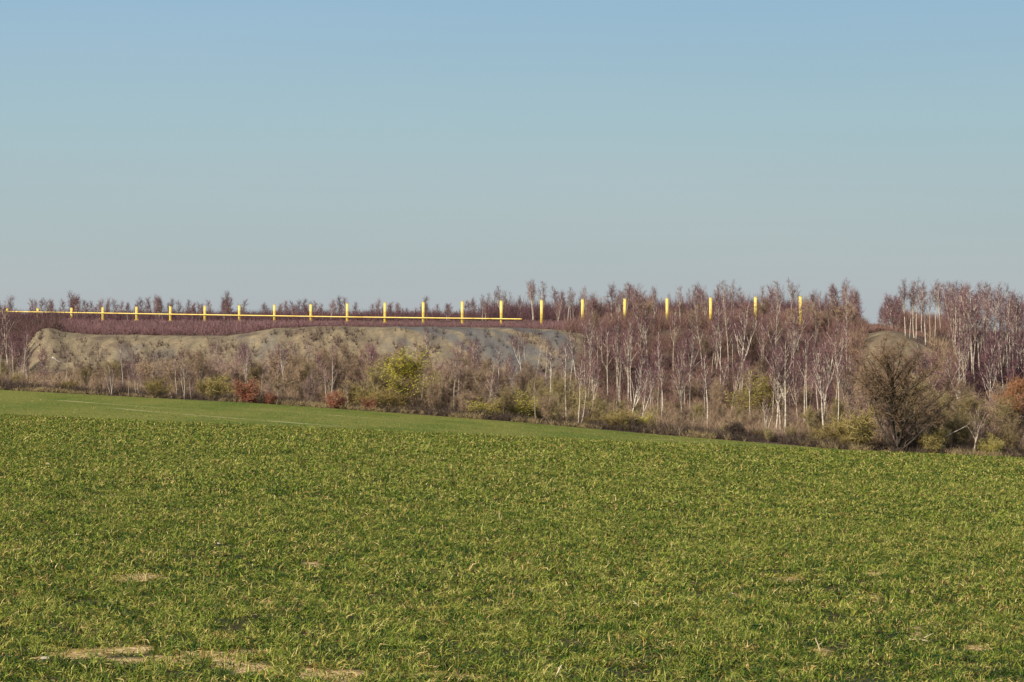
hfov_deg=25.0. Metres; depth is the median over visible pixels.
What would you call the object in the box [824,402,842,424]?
bare tree
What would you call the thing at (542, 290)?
birch tree
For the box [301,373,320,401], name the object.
shrub
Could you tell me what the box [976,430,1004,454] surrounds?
bush
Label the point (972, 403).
bare tree
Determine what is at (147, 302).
young birch
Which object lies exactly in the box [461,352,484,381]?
bare tree
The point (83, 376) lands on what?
bare tree
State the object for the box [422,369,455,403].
shrub
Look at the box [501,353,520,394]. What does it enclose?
birch tree
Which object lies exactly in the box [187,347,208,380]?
bare tree
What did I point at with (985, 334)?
birch tree
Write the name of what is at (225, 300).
young birch
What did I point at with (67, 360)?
birch tree
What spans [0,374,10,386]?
shrub
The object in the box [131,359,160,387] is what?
shrub
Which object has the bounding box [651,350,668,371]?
shrub
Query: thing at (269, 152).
sky
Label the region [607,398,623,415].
shrub
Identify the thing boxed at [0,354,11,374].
bare tree
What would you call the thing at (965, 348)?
birch tree
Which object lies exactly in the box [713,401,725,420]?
shrub
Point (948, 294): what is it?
birch tree
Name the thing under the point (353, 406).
dead grass
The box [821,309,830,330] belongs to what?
bare tree
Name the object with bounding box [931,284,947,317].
birch tree
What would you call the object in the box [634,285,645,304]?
multistem birch
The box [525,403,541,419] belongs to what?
bush
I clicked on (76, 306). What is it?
young birch
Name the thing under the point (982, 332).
birch tree
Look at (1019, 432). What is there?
bare tree
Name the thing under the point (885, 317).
scrub tree
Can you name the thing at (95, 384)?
shrub
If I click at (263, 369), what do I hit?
birch tree
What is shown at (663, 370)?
birch tree
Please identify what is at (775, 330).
birch tree
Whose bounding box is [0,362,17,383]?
bush
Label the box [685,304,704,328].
shrub
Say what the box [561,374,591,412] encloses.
shrub
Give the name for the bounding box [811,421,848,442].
bush
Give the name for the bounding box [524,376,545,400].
shrub
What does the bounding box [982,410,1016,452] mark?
shrub
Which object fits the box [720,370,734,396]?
bare tree
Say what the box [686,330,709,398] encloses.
birch tree
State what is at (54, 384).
shrub
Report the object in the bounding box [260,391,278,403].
beech shrub
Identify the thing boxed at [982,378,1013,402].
bare tree
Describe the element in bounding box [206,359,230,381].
shrub
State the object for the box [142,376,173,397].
bush
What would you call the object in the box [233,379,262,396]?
bush
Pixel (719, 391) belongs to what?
shrub
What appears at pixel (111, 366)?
bare tree
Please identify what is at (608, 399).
bare tree
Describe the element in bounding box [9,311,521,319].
steel rail
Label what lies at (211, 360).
shrub
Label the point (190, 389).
shrub
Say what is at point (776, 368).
birch tree
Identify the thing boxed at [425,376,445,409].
shrub
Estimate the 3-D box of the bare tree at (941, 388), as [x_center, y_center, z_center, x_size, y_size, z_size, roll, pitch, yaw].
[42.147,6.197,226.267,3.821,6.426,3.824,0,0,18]
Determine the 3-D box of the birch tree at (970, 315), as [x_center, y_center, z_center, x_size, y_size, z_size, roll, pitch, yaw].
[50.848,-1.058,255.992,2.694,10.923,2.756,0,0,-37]
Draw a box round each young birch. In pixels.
[4,329,23,366]
[6,294,17,312]
[7,331,25,373]
[14,341,25,371]
[21,330,29,358]
[26,350,32,366]
[32,299,39,317]
[33,343,52,379]
[39,299,44,311]
[43,299,50,311]
[48,303,53,315]
[58,299,67,313]
[66,289,75,310]
[71,295,79,313]
[75,293,81,314]
[80,298,86,316]
[88,300,95,313]
[96,299,103,315]
[104,298,111,314]
[111,299,120,317]
[118,300,123,312]
[124,360,133,383]
[125,304,130,317]
[125,348,143,385]
[138,297,144,311]
[143,297,150,312]
[150,295,162,312]
[154,299,163,317]
[158,297,165,318]
[167,298,175,313]
[176,300,182,313]
[184,299,191,312]
[221,288,231,313]
[223,301,231,317]
[233,339,255,378]
[241,299,247,313]
[263,342,284,380]
[283,300,288,311]
[312,301,319,315]
[312,349,325,385]
[329,300,334,315]
[334,296,344,312]
[341,297,347,314]
[357,338,384,389]
[390,338,422,391]
[422,296,429,311]
[444,304,452,320]
[464,300,468,317]
[470,298,477,312]
[479,299,489,319]
[547,285,562,319]
[554,294,564,319]
[584,297,600,332]
[586,293,600,316]
[602,285,618,320]
[623,283,634,308]
[627,355,647,395]
[629,287,643,320]
[647,338,666,382]
[675,328,692,362]
[694,284,708,309]
[696,288,708,308]
[715,355,731,388]
[733,291,755,324]
[761,285,780,325]
[763,349,777,374]
[786,376,799,409]
[789,350,808,394]
[795,361,819,407]
[811,373,835,408]
[821,291,830,308]
[826,282,844,321]
[845,288,860,321]
[896,350,927,382]
[919,343,953,400]
[937,294,947,323]
[942,302,952,324]
[942,363,967,418]
[971,329,1008,396]
[973,326,1010,391]
[978,292,993,328]
[991,294,1004,327]
[1005,355,1023,398]
[1011,300,1023,332]
[1011,324,1023,374]
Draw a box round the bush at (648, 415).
[635,408,657,428]
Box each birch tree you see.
[0,301,18,375]
[0,337,7,365]
[8,339,16,361]
[19,327,32,371]
[21,359,28,381]
[64,347,72,380]
[93,341,100,360]
[117,345,125,378]
[172,355,178,396]
[211,339,222,369]
[235,343,250,382]
[238,345,251,380]
[257,359,265,389]
[272,359,281,396]
[275,340,289,391]
[284,339,299,377]
[302,337,313,363]
[412,340,420,360]
[421,327,432,363]
[421,354,431,404]
[451,342,459,365]
[451,354,462,407]
[452,342,467,367]
[456,355,464,391]
[464,338,480,368]
[469,341,480,364]
[471,354,487,389]
[472,342,486,386]
[480,294,484,320]
[494,285,503,308]
[494,345,505,391]
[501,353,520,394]
[509,328,525,370]
[521,332,531,358]
[524,279,534,319]
[527,279,537,305]
[531,378,540,419]
[533,334,543,374]
[538,281,547,300]
[538,334,549,374]
[544,338,557,376]
[545,346,556,399]
[556,337,572,417]
[556,348,570,410]
[564,328,575,376]
[566,287,574,315]
[569,337,580,389]
[576,357,588,388]
[577,326,595,384]
[580,314,595,356]
[580,339,600,400]
[582,357,603,406]
[586,346,600,382]
[594,320,604,357]
[594,330,601,383]
[598,322,618,398]
[609,321,625,379]
[609,332,619,383]
[609,334,628,412]
[612,318,624,338]
[612,330,622,400]
[613,287,624,317]
[613,337,629,400]
[620,314,647,405]
[621,321,633,373]
[629,352,652,411]
[631,297,655,364]
[635,330,646,393]
[636,368,656,417]
[643,351,657,399]
[644,360,660,409]
[648,371,656,415]
[649,286,656,315]
[650,290,659,327]
[651,342,664,417]
[652,327,666,377]
[652,363,663,408]
[654,365,667,416]
[665,304,682,373]
[665,343,690,417]
[673,334,687,375]
[675,286,683,320]
[678,360,689,402]
[685,298,698,367]
[686,303,706,369]
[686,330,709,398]
[688,370,695,390]
[691,284,700,309]
[697,351,713,422]
[700,374,710,420]
[701,294,708,319]
[705,296,726,363]
[710,303,728,369]
[710,337,719,366]
[711,284,723,310]
[715,316,726,382]
[719,280,727,310]
[722,311,743,376]
[728,294,767,390]
[729,291,737,312]
[729,347,748,417]
[733,285,740,317]
[735,355,748,390]
[737,315,745,345]
[741,360,754,431]
[755,319,770,366]
[755,397,779,431]
[756,323,765,358]
[756,328,778,375]
[759,285,764,305]
[760,310,785,359]
[761,337,800,433]
[765,340,796,428]
[768,347,786,409]
[769,356,792,432]
[770,280,784,327]
[772,335,788,357]
[774,288,780,316]
[780,359,790,413]
[781,366,804,422]
[782,299,813,366]
[787,277,792,303]
[788,326,802,388]
[790,282,796,307]
[791,320,800,355]
[793,325,815,424]
[796,340,815,411]
[807,339,835,428]
[807,347,821,427]
[807,353,816,405]
[808,289,818,320]
[809,306,826,361]
[809,341,830,428]
[810,329,822,359]
[817,314,857,421]
[819,335,829,380]
[819,374,829,425]
[823,298,832,329]
[827,336,847,418]
[833,350,860,412]
[834,342,845,400]
[835,348,859,417]
[837,311,854,369]
[838,297,853,377]
[843,282,849,303]
[895,281,909,335]
[906,334,935,381]
[908,281,919,309]
[908,284,914,337]
[916,284,929,344]
[918,281,927,330]
[920,345,932,380]
[928,287,935,332]
[929,283,940,334]
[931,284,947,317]
[934,279,941,318]
[936,284,945,329]
[936,336,972,401]
[939,282,949,321]
[943,283,957,332]
[944,281,954,323]
[945,320,972,383]
[949,281,961,344]
[956,306,960,340]
[958,284,983,374]
[959,329,971,379]
[960,284,970,357]
[960,288,975,354]
[960,295,978,376]
[962,304,978,382]
[962,401,996,448]
[964,296,981,369]
[970,294,995,372]
[976,281,989,359]
[977,281,982,325]
[979,279,992,351]
[979,282,989,332]
[981,283,996,357]
[981,322,992,371]
[986,288,1003,340]
[990,282,1002,331]
[991,317,1009,372]
[994,287,1004,323]
[998,282,1011,354]
[998,304,1011,375]
[1000,298,1017,361]
[1004,318,1018,367]
[1005,292,1023,359]
[1008,324,1021,372]
[1009,294,1022,360]
[1009,295,1021,362]
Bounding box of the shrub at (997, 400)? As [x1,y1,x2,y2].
[989,387,1021,421]
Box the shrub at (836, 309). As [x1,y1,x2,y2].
[831,301,855,327]
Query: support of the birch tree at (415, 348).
on the spoil heap
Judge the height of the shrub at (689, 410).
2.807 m
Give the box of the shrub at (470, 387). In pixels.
[450,364,493,399]
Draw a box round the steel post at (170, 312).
[169,306,171,320]
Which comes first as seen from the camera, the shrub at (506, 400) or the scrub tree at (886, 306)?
the shrub at (506, 400)
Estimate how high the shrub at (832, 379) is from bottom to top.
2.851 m
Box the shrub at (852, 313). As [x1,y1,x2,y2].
[842,302,859,322]
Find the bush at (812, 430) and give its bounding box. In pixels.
[807,427,822,436]
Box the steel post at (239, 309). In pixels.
[238,305,240,319]
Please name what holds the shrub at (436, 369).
on the spoil heap
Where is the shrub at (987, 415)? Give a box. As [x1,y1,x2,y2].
[975,401,994,443]
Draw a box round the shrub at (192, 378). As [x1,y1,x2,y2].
[186,363,202,390]
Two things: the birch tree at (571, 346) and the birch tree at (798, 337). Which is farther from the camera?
the birch tree at (798, 337)
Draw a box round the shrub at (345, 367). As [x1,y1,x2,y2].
[336,357,364,391]
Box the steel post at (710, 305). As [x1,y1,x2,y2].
[709,297,711,322]
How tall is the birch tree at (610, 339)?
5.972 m
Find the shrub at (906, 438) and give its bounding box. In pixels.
[887,412,916,447]
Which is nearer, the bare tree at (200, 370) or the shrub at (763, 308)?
the bare tree at (200, 370)
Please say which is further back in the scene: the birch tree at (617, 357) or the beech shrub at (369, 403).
the birch tree at (617, 357)
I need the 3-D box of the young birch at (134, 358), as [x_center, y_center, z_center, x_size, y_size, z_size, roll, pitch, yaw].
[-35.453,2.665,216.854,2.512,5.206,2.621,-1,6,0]
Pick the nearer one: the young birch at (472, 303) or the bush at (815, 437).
the bush at (815, 437)
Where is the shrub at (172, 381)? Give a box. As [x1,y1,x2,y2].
[162,360,194,395]
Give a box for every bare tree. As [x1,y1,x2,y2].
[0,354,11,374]
[9,358,20,373]
[62,367,72,378]
[73,367,80,378]
[77,365,91,386]
[93,366,104,382]
[96,360,105,380]
[100,359,121,380]
[114,360,131,378]
[114,364,129,386]
[140,377,149,391]
[156,356,176,376]
[178,348,201,379]
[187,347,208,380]
[190,353,213,389]
[219,372,234,395]
[238,361,264,384]
[240,359,256,384]
[260,368,277,390]
[270,376,284,403]
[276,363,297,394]
[309,346,338,380]
[312,348,349,394]
[336,340,360,385]
[351,355,371,390]
[352,347,372,392]
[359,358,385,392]
[365,359,390,393]
[400,370,418,405]
[400,379,415,408]
[409,353,426,398]
[418,360,439,393]
[447,355,479,404]
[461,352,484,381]
[466,357,501,407]
[483,356,507,394]
[499,360,517,391]
[506,370,530,402]
[515,358,541,399]
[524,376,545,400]
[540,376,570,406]
[545,365,567,389]
[564,374,577,396]
[587,309,602,338]
[589,386,604,406]
[606,394,613,406]
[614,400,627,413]
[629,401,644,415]
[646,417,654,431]
[648,385,660,401]
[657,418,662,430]
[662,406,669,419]
[670,301,686,324]
[670,326,680,346]
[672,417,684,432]
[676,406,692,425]
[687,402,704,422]
[697,335,710,355]
[705,377,724,406]
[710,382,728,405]
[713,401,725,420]
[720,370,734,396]
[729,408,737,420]
[732,387,742,405]
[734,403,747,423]
[753,354,769,379]
[758,409,769,425]
[760,326,776,352]
[766,406,784,429]
[774,319,788,348]
[783,406,793,422]
[785,308,802,329]
[791,363,805,392]
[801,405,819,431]
[806,307,823,328]
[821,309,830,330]
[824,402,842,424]
[825,403,837,422]
[829,333,841,350]
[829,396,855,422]
[830,301,836,318]
[839,331,992,451]
[853,362,904,439]
[853,363,871,408]
[865,375,899,438]
[865,410,879,445]
[895,382,937,430]
[910,381,942,435]
[925,374,954,420]
[930,389,960,433]
[934,368,956,419]
[946,378,980,425]
[950,389,979,432]
[953,386,977,416]
[954,397,990,436]
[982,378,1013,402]
[1008,423,1023,451]
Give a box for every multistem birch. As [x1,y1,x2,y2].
[102,363,114,394]
[131,364,143,393]
[139,374,144,391]
[177,355,189,398]
[320,352,339,395]
[339,373,351,403]
[482,362,501,401]
[528,282,535,319]
[574,352,597,422]
[581,288,589,314]
[621,329,648,411]
[623,284,630,306]
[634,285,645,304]
[710,298,737,382]
[728,278,735,310]
[792,284,802,312]
[840,282,847,303]
[844,279,858,307]
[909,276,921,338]
[946,289,982,365]
[947,285,971,351]
[961,319,975,367]
[992,337,1014,390]
[1000,291,1023,365]
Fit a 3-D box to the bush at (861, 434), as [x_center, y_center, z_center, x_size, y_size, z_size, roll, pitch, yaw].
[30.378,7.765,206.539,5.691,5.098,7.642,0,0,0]
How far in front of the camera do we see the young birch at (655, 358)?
246.77 m
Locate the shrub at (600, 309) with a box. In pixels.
[584,294,608,318]
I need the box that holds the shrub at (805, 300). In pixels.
[802,293,814,313]
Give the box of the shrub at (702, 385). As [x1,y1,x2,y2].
[694,374,718,401]
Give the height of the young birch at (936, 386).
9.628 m
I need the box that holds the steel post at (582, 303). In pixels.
[581,299,583,315]
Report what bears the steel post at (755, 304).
on the spoil heap
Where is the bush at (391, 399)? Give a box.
[381,384,410,409]
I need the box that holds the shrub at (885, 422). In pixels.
[878,401,912,445]
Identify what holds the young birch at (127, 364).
on the spoil heap
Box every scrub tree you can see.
[877,307,884,326]
[879,307,888,329]
[882,293,896,326]
[882,293,898,324]
[883,294,892,326]
[886,305,899,328]
[891,295,903,325]
[893,297,899,325]
[896,313,903,328]
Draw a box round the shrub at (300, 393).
[294,381,306,400]
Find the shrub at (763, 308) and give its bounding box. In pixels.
[753,295,770,315]
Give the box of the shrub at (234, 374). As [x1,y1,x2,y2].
[220,355,254,396]
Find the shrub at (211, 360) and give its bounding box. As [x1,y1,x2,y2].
[193,349,226,378]
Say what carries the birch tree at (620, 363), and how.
on the spoil heap
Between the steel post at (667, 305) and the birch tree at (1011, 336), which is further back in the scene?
the steel post at (667, 305)
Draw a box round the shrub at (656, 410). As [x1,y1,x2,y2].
[647,403,660,421]
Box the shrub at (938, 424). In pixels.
[926,413,952,445]
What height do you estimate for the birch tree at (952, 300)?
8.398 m
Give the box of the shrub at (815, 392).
[801,382,824,404]
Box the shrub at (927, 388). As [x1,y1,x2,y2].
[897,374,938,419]
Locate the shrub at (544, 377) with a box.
[530,363,557,404]
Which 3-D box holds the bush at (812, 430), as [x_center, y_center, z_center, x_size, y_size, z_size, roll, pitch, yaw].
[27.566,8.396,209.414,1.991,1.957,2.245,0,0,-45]
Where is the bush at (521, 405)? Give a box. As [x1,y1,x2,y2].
[502,383,540,417]
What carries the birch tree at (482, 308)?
on the spoil heap
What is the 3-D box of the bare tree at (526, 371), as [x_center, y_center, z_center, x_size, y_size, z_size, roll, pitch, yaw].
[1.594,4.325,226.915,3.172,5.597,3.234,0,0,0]
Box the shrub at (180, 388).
[174,379,189,394]
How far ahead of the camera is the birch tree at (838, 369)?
232.03 m
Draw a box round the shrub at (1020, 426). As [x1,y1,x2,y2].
[1009,397,1023,441]
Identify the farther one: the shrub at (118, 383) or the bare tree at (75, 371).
the bare tree at (75, 371)
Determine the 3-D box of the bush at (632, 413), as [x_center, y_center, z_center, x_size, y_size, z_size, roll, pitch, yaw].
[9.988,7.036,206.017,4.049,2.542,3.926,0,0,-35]
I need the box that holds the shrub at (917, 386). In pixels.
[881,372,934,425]
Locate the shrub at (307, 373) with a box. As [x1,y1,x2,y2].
[297,359,322,388]
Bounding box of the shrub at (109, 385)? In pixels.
[103,377,113,392]
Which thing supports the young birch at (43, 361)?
on the spoil heap
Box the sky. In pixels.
[0,0,1023,330]
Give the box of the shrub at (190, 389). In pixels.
[187,384,197,396]
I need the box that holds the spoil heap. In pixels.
[0,320,1023,456]
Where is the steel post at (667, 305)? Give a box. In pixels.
[665,298,668,321]
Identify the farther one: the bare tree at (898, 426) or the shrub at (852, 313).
the shrub at (852, 313)
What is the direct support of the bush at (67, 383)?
on the spoil heap
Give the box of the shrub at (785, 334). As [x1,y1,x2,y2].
[779,324,790,346]
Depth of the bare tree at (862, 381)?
231.54 m
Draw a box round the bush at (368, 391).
[341,377,377,403]
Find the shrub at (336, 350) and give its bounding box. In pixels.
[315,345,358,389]
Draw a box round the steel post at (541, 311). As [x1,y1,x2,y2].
[540,300,542,322]
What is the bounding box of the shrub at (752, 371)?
[740,365,760,380]
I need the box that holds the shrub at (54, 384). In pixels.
[52,380,61,388]
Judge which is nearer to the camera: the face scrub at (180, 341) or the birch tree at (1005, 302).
the face scrub at (180, 341)
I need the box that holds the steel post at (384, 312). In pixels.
[384,303,385,321]
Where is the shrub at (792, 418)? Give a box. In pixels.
[782,411,796,426]
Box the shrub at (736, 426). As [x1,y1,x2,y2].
[722,420,750,438]
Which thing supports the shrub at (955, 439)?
on the spoil heap
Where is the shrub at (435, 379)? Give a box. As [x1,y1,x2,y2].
[418,366,450,404]
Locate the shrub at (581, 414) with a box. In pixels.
[580,408,591,419]
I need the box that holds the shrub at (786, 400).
[774,388,793,408]
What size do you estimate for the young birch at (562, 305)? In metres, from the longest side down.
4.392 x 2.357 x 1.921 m
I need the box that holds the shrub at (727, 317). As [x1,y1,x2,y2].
[720,309,736,334]
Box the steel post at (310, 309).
[309,304,311,319]
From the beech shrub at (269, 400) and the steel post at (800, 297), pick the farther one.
the steel post at (800, 297)
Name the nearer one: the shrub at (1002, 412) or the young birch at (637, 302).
the shrub at (1002, 412)
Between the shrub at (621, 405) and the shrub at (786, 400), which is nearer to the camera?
the shrub at (621, 405)
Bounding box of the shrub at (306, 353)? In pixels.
[291,350,323,393]
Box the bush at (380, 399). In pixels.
[355,385,387,407]
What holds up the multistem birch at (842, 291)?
on the spoil heap
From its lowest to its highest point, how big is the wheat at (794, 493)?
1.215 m
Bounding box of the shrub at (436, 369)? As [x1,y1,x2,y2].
[428,360,445,377]
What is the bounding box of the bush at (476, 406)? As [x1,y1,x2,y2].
[465,394,510,417]
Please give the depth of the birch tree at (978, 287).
303.36 m
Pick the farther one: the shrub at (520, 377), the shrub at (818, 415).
the shrub at (520, 377)
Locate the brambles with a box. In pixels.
[0,379,1023,457]
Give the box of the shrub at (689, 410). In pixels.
[687,402,697,426]
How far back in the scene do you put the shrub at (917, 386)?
219.21 m
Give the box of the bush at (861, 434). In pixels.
[825,403,881,446]
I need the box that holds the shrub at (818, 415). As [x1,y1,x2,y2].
[804,409,826,431]
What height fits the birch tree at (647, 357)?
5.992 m
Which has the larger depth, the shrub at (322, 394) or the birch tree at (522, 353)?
the birch tree at (522, 353)
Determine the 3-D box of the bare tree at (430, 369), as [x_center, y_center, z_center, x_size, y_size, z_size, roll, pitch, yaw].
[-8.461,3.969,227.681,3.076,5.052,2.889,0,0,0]
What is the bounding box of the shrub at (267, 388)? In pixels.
[260,383,276,395]
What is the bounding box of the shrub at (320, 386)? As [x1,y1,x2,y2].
[311,361,331,390]
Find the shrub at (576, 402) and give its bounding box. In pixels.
[566,380,597,416]
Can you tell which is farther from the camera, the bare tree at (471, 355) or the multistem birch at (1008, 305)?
the multistem birch at (1008, 305)
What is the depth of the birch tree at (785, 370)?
212.53 m
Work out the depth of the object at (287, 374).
216.13 m
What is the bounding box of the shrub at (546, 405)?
[538,395,557,422]
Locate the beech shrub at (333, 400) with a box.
[324,388,347,408]
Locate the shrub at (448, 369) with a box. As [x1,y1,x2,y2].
[425,359,472,403]
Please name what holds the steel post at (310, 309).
on the spoil heap
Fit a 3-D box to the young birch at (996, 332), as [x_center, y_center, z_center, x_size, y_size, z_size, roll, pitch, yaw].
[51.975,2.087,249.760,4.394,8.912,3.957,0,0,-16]
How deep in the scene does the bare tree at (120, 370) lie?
219.99 m
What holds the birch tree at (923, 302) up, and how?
on the spoil heap
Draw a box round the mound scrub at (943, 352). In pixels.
[831,325,972,440]
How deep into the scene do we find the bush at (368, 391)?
207.26 m
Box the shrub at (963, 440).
[942,407,977,448]
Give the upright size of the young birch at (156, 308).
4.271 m
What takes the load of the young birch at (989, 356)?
on the spoil heap
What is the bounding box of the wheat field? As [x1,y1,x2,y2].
[0,390,1023,681]
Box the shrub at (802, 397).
[798,386,815,408]
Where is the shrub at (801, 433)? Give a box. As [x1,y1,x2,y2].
[796,429,807,438]
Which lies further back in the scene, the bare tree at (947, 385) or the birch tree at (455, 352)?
the birch tree at (455, 352)
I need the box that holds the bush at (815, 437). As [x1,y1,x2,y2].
[807,433,821,443]
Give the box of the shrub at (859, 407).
[841,385,876,423]
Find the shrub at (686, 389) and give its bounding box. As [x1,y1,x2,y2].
[669,372,692,401]
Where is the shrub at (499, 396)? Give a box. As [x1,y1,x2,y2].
[489,374,515,401]
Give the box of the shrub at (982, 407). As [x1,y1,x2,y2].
[971,393,994,429]
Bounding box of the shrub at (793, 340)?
[783,330,803,348]
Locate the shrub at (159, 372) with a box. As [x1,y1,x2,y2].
[151,360,176,393]
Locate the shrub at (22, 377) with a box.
[13,370,28,383]
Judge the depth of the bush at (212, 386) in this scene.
205.23 m
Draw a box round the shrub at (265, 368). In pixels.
[257,360,274,386]
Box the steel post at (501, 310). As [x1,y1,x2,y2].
[500,301,502,322]
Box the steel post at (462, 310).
[461,301,463,323]
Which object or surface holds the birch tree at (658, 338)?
on the spoil heap
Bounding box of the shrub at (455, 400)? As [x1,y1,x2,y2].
[448,394,461,411]
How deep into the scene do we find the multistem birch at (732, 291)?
292.20 m
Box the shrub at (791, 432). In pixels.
[784,423,795,436]
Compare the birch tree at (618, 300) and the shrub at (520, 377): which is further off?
the birch tree at (618, 300)
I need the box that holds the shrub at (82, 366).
[77,357,98,379]
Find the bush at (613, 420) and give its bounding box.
[600,407,631,429]
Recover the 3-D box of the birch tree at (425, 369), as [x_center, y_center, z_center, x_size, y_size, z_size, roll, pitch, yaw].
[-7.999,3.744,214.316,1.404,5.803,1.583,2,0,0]
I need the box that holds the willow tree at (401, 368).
[370,345,439,401]
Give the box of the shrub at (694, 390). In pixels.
[683,377,701,401]
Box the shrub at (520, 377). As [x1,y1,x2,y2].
[512,366,531,393]
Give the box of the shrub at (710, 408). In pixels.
[698,398,712,417]
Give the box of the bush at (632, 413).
[600,408,641,429]
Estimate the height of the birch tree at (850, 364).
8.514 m
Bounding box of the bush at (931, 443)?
[917,426,947,452]
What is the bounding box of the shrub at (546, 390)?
[537,370,570,406]
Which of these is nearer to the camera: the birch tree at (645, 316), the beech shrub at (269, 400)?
the beech shrub at (269, 400)
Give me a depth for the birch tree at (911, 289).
251.46 m
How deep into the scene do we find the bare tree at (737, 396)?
236.60 m
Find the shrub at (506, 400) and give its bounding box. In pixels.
[494,385,514,416]
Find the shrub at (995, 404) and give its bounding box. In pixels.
[983,387,1005,411]
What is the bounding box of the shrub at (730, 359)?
[723,357,731,372]
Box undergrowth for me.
[0,365,1023,451]
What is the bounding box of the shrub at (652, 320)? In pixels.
[647,313,656,329]
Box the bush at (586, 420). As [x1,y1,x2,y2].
[579,414,597,425]
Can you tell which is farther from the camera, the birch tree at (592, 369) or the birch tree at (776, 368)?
the birch tree at (776, 368)
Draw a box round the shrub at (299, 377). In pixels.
[282,358,306,393]
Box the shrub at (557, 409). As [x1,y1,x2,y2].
[544,395,566,421]
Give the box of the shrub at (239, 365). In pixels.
[224,357,254,380]
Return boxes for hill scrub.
[863,322,932,338]
[889,306,965,337]
[923,325,1023,405]
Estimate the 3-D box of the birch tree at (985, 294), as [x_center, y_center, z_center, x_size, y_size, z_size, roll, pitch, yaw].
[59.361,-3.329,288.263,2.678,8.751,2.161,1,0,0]
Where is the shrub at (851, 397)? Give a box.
[842,384,863,413]
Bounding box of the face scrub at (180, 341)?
[37,322,583,383]
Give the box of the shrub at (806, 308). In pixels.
[802,303,814,319]
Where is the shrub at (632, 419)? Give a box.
[627,413,637,428]
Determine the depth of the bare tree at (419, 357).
222.16 m
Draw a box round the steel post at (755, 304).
[754,297,756,320]
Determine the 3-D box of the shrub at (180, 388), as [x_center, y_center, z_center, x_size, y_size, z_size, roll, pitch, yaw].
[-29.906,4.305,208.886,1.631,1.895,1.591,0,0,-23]
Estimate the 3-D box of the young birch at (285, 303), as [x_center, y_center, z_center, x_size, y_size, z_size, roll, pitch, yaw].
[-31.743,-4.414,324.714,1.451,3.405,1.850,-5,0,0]
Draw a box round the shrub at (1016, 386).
[983,374,1023,440]
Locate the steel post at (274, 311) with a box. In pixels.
[273,305,275,321]
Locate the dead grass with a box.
[0,386,1021,456]
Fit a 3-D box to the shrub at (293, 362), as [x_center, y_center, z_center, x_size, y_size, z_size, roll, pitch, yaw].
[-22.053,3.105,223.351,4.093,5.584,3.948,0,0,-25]
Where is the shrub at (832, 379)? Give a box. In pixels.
[824,368,836,390]
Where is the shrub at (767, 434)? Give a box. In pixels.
[762,426,774,441]
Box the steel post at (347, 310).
[346,303,348,320]
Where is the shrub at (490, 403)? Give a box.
[487,396,502,417]
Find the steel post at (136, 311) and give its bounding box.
[135,307,137,319]
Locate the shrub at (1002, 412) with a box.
[981,392,1023,433]
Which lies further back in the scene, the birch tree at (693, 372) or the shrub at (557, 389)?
the birch tree at (693, 372)
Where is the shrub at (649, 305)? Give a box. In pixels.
[635,299,656,314]
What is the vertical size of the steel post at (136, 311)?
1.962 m
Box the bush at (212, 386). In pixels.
[193,371,234,400]
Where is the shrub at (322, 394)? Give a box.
[315,385,329,403]
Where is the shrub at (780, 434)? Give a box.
[775,429,784,438]
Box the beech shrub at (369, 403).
[360,394,377,410]
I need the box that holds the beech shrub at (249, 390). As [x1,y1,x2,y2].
[230,376,262,402]
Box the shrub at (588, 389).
[577,378,597,399]
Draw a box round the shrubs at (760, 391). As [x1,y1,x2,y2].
[722,365,789,418]
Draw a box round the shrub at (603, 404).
[582,390,610,416]
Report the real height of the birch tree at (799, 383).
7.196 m
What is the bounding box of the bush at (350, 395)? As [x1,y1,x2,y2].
[338,382,355,404]
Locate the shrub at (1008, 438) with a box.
[998,421,1019,451]
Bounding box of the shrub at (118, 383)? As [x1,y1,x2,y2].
[111,378,125,392]
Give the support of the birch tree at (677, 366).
on the spoil heap
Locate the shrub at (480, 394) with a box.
[465,380,490,411]
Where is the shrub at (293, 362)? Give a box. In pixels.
[262,348,304,392]
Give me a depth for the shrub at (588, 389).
228.64 m
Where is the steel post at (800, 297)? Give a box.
[799,296,801,329]
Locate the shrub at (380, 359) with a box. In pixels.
[364,348,396,390]
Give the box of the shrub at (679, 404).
[674,400,685,411]
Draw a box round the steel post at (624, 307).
[623,299,625,317]
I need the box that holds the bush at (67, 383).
[61,378,77,387]
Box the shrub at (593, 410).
[584,399,604,422]
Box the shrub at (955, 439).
[942,421,964,449]
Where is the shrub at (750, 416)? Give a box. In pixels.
[739,408,760,431]
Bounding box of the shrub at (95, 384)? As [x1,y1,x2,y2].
[92,379,101,389]
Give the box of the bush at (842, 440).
[820,428,854,445]
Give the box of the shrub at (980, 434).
[970,422,997,451]
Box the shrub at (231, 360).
[216,350,250,380]
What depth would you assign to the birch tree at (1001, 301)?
320.31 m
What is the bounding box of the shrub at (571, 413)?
[565,405,579,420]
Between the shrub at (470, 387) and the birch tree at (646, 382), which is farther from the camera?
the shrub at (470, 387)
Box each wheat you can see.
[0,390,855,450]
[0,414,1023,482]
[0,438,1023,528]
[0,483,1023,614]
[0,567,1023,681]
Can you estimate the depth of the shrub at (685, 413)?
211.25 m
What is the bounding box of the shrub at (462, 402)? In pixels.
[455,388,475,412]
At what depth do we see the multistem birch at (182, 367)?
203.94 m
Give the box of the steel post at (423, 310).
[422,302,424,321]
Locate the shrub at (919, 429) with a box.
[905,414,926,448]
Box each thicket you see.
[0,312,67,358]
[1,292,864,320]
[61,312,607,335]
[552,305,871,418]
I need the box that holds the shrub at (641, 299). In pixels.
[631,292,652,312]
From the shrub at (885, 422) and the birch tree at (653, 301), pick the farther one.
the birch tree at (653, 301)
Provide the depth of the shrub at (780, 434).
205.93 m

